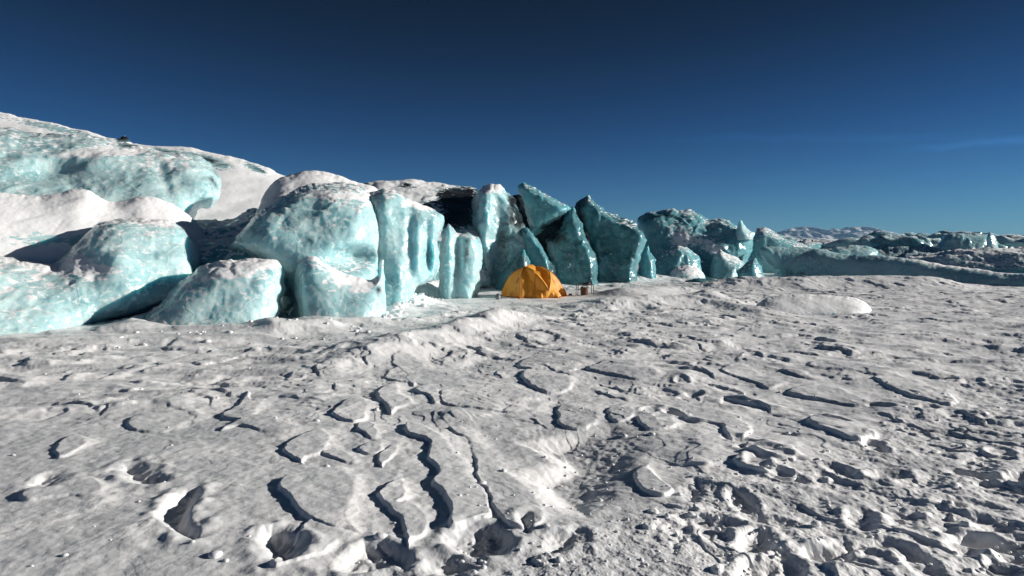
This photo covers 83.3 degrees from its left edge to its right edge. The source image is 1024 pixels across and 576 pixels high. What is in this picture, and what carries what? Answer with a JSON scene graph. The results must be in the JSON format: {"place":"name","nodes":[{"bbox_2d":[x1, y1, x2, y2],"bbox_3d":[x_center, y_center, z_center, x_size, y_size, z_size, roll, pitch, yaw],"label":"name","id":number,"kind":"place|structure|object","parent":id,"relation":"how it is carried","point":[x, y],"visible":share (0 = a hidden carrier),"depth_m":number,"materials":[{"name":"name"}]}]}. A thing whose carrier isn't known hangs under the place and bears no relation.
{"place":"outdoors","nodes":[
{"label":"outdoors","id":0,"kind":"place"},
{"bbox_2d":[0,112,284,220],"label":"glacier","id":1,"kind":"object","parent":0,"point":[245,185],"visible":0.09,"depth_m":31.70,"materials":[{"name":"white snow"}]},
{"bbox_2d":[0,127,221,219],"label":"ice dome","id":2,"kind":"structure","parent":1,"relation":"on","point":[36,164],"depth_m":19.57,"materials":[{"name":"ice"}]},
{"bbox_2d":[364,179,491,286],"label":"glacier","id":3,"kind":"object","parent":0,"point":[452,204],"visible":0.23,"depth_m":28.40,"materials":[{"name":"white snow"}]},
{"bbox_2d":[0,265,1023,575],"bbox_3d":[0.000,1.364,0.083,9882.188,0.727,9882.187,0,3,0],"label":"snow field","id":4,"kind":"structure","parent":0,"point":[412,457],"depth_m":5.04,"materials":[{"name":"white snow"}]},
{"bbox_2d":[0,218,200,335],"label":"ice block","id":5,"kind":"structure","parent":4,"relation":"on","point":[111,269],"depth_m":13.24,"materials":[{"name":"blue ice"}]},
{"bbox_2d":[0,189,206,262],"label":"snow ledge","id":6,"kind":"object","parent":4,"relation":"on","point":[52,228],"visible":0.42,"depth_m":15.90,"materials":[{"name":"white snow"}]},
{"bbox_2d":[194,208,257,238],"bbox_3d":[-9.117,-1.550,18.500,3.662,2.188,2.337,0,3,0],"label":"ice rib","id":7,"kind":"object","parent":6,"relation":"on","point":[217,229],"visible":0.23,"depth_m":18.39,"materials":[{"name":"blue ice"}]},
{"bbox_2d":[112,258,285,324],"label":"ice block","id":8,"kind":"structure","parent":4,"relation":"on","point":[233,291],"depth_m":12.82,"materials":[{"name":"ice"}]},
{"bbox_2d":[190,237,253,265],"bbox_3d":[-8.014,-0.773,16.404,3.332,2.116,1.976,0,3,0],"label":"ice rib","id":9,"kind":"object","parent":4,"relation":"on","point":[212,250],"visible":0.15,"depth_m":15.93,"materials":[{"name":"blue ice"}]},
{"bbox_2d":[228,182,378,316],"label":"ice block","id":10,"kind":"structure","parent":4,"relation":"on","point":[334,224],"depth_m":15.42,"materials":[{"name":"ice"}]},
{"bbox_2d":[255,170,376,215],"bbox_3d":[-6.078,-2.130,18.381,4.164,3.836,5.399,-1,4,-12],"label":"snow hump","id":11,"kind":"object","parent":10,"relation":"on","point":[279,188],"visible":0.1,"depth_m":19.23,"materials":[{"name":"white snow"}]},
{"bbox_2d":[294,256,385,317],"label":"ice block","id":12,"kind":"structure","parent":4,"relation":"on","point":[322,287],"depth_m":13.69,"materials":[{"name":"ice"}]},
{"bbox_2d":[369,188,443,305],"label":"ice wall","id":13,"kind":"structure","parent":4,"relation":"on","point":[409,232],"depth_m":16.72,"materials":[{"name":"teal ice"}]},
{"bbox_2d":[438,223,482,298],"bbox_3d":[-1.926,-0.091,20.867,1.716,4.515,2.013,0,3,0],"label":"ice fin","id":14,"kind":"object","parent":4,"relation":"on","point":[460,259],"visible":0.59,"depth_m":20.24,"materials":[{"name":"teal ice"}]},
{"bbox_2d":[471,184,525,286],"bbox_3d":[-0.337,-1.084,27.576,3.437,8.038,4.627,0,3,0],"label":"ice serac","id":15,"kind":"object","parent":4,"relation":"on","point":[497,222],"visible":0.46,"depth_m":26.14,"materials":[{"name":"teal ice"}]},
{"bbox_2d":[494,248,529,289],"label":"ice block","id":16,"kind":"structure","parent":4,"relation":"on","point":[516,263],"depth_m":24.62,"materials":[{"name":"teal ice"}]},
{"bbox_2d":[10,281,1023,575],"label":"snow crumbs","id":17,"kind":"object","parent":4,"relation":"on","point":[384,535],"visible":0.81,"depth_m":3.62,"materials":[{"name":"white snow"}]},
{"bbox_2d":[501,265,567,298],"bbox_3d":[0.850,-0.271,21.314,2.434,1.193,2.697,-2,4,-32],"label":"dome tent","id":18,"kind":"object","parent":4,"relation":"on","point":[533,281],"visible":0.99,"depth_m":20.61,"materials":[{"name":"orange fabric"}]},
{"bbox_2d":[521,227,557,277],"bbox_3d":[1.295,-0.044,26.072,2.652,5.433,1.406,2,4,35],"label":"ice shard","id":19,"kind":"object","parent":4,"relation":"on","point":[536,254],"visible":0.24,"depth_m":25.58,"materials":[{"name":"teal ice"}]},
{"bbox_2d":[513,194,565,260],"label":"ice block","id":20,"kind":"structure","parent":4,"relation":"on","point":[557,225],"depth_m":32.07,"materials":[{"name":"ice"}]},
{"bbox_2d":[544,207,597,284],"bbox_3d":[3.235,-0.600,29.768,3.984,7.312,2.206,3,5,44],"label":"ice shard","id":21,"kind":"object","parent":4,"relation":"on","point":[571,254],"visible":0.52,"depth_m":29.07,"materials":[{"name":"teal ice"}]},
{"bbox_2d":[518,182,572,236],"bbox_3d":[1.570,-4.079,30.438,1.912,3.093,2.863,-3,5,-40],"label":"ice shard","id":22,"kind":"object","parent":21,"relation":"on","point":[543,211],"visible":0.99,"depth_m":29.69,"materials":[{"name":"teal ice"}]},
{"bbox_2d":[581,286,588,294],"bbox_3d":[2.685,0.084,21.344,0.298,0.370,0.243,0,3,0],"label":"barrel","id":23,"kind":"object","parent":4,"relation":"on","point":[584,290],"visible":0.98,"depth_m":21.24,"materials":[{"name":"brown metal"}]},
{"bbox_2d":[576,284,593,294],"bbox_3d":[2.701,0.068,21.359,0.614,0.412,0.402,0,4,-5],"label":"camp table","id":24,"kind":"object","parent":4,"relation":"on","point":[585,285],"visible":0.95,"depth_m":21.19,"materials":[{"name":"grey metal"}]},
{"bbox_2d":[574,195,646,282],"bbox_3d":[5.242,-1.020,31.981,4.365,8.508,2.923,2,4,31],"label":"ice shard","id":25,"kind":"object","parent":4,"relation":"on","point":[617,243],"visible":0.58,"depth_m":30.94,"materials":[{"name":"teal ice"}]},
{"bbox_2d":[637,244,655,278],"bbox_3d":[7.622,0.364,32.488,1.557,5.883,1.440,1,4,18],"label":"ice shard","id":26,"kind":"object","parent":4,"relation":"on","point":[647,267],"visible":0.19,"depth_m":32.10,"materials":[{"name":"teal ice"}]},
{"bbox_2d":[655,246,701,275],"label":"ice block","id":27,"kind":"structure","parent":4,"relation":"on","point":[667,262],"depth_m":35.98,"materials":[{"name":"teal ice"}]},
{"bbox_2d":[669,265,704,278],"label":"ice block","id":28,"kind":"structure","parent":4,"relation":"on","point":[687,272],"depth_m":34.16,"materials":[{"name":"white snow"}]},
{"bbox_2d":[637,208,752,275],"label":"ice block","id":29,"kind":"structure","parent":4,"relation":"on","point":[703,238],"depth_m":40.86,"materials":[{"name":"teal ice"}]},
{"bbox_2d":[735,221,754,239],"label":"ice fin","id":30,"kind":"object","parent":29,"relation":"on","point":[742,232],"visible":0.98,"depth_m":40.37,"materials":[{"name":"ice"}]},
{"bbox_2d":[685,278,715,281],"bbox_3d":[10.705,0.071,31.014,3.796,1.206,1.100,0,3,0],"label":"ice shard","id":31,"kind":"object","parent":4,"relation":"on","point":[700,280],"visible":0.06,"depth_m":31.02,"materials":[{"name":"teal ice"}]},
{"bbox_2d":[709,249,743,277],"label":"ice block","id":32,"kind":"structure","parent":4,"relation":"on","point":[723,263],"depth_m":37.02,"materials":[{"name":"teal ice"}]},
{"bbox_2d":[723,268,737,278],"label":"ice block","id":33,"kind":"structure","parent":4,"relation":"on","point":[731,273],"depth_m":34.39,"materials":[{"name":"ice"}]},
{"bbox_2d":[737,258,763,276],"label":"ice block","id":34,"kind":"structure","parent":4,"relation":"on","point":[753,267],"depth_m":35.74,"materials":[{"name":"teal ice"}]},
{"bbox_2d":[747,227,810,272],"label":"ice block","id":35,"kind":"structure","parent":4,"relation":"on","point":[764,237],"depth_m":45.68,"materials":[{"name":"teal ice"}]},
{"bbox_2d":[756,294,871,315],"bbox_3d":[8.451,0.918,16.005,4.324,1.365,2.403,0,3,0],"label":"ice lump","id":36,"kind":"object","parent":4,"relation":"on","point":[808,304],"visible":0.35,"depth_m":15.83,"materials":[{"name":"white snow"}]},
{"bbox_2d":[831,245,877,254],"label":"ice shard","id":37,"kind":"object","parent":4,"relation":"on","point":[856,250],"visible":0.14,"depth_m":41.48,"materials":[{"name":"teal ice"}]},
{"bbox_2d":[774,247,1023,286],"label":"ice shard","id":38,"kind":"object","parent":4,"relation":"on","point":[814,262],"visible":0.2,"depth_m":34.48,"materials":[{"name":"teal ice"}]},
{"bbox_2d":[759,246,828,268],"bbox_3d":[19.017,-2.022,38.683,4.798,1.560,1.488,0,3,0],"label":"ice shard","id":39,"kind":"object","parent":38,"relation":"on","point":[777,257],"visible":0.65,"depth_m":38.18,"materials":[{"name":"teal ice"}]},
{"bbox_2d":[786,231,1023,248],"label":"distant ice rubble","id":40,"kind":"object","parent":4,"relation":"on","point":[876,238],"visible":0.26,"depth_m":78.10,"materials":[{"name":"ice"}]},
{"bbox_2d":[905,246,1023,272],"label":"ice block","id":41,"kind":"structure","parent":4,"relation":"on","point":[1002,260],"depth_m":48.67,"materials":[{"name":"white ice"}]},
{"bbox_2d":[0,0,1023,234],"label":"sky","id":42,"kind":"structure","parent":0,"point":[897,116],"materials":[{"name":"blue"}]},
{"bbox_2d":[777,226,899,239],"bbox_3d":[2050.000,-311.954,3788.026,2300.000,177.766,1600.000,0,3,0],"label":"mountains","id":43,"kind":"structure","parent":0,"point":[801,232],"depth_m":3532.86,"materials":[{"name":"white snow"}]},
{"bbox_2d":[794,239,1023,257],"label":"glacier","id":44,"kind":"object","parent":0,"point":[905,251],"visible":0.03,"depth_m":72.95,"materials":[{"name":"teal ice"}]},
{"bbox_2d":[936,233,987,250],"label":"ice block","id":45,"kind":"structure","parent":44,"relation":"on","point":[952,241],"depth_m":72.38,"materials":[{"name":"ice"}]},
{"bbox_2d":[985,232,997,247],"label":"ice fin","id":46,"kind":"object","parent":44,"relation":"on","point":[991,240],"visible":0.39,"depth_m":70.38,"materials":[{"name":"white ice"}]}
]}

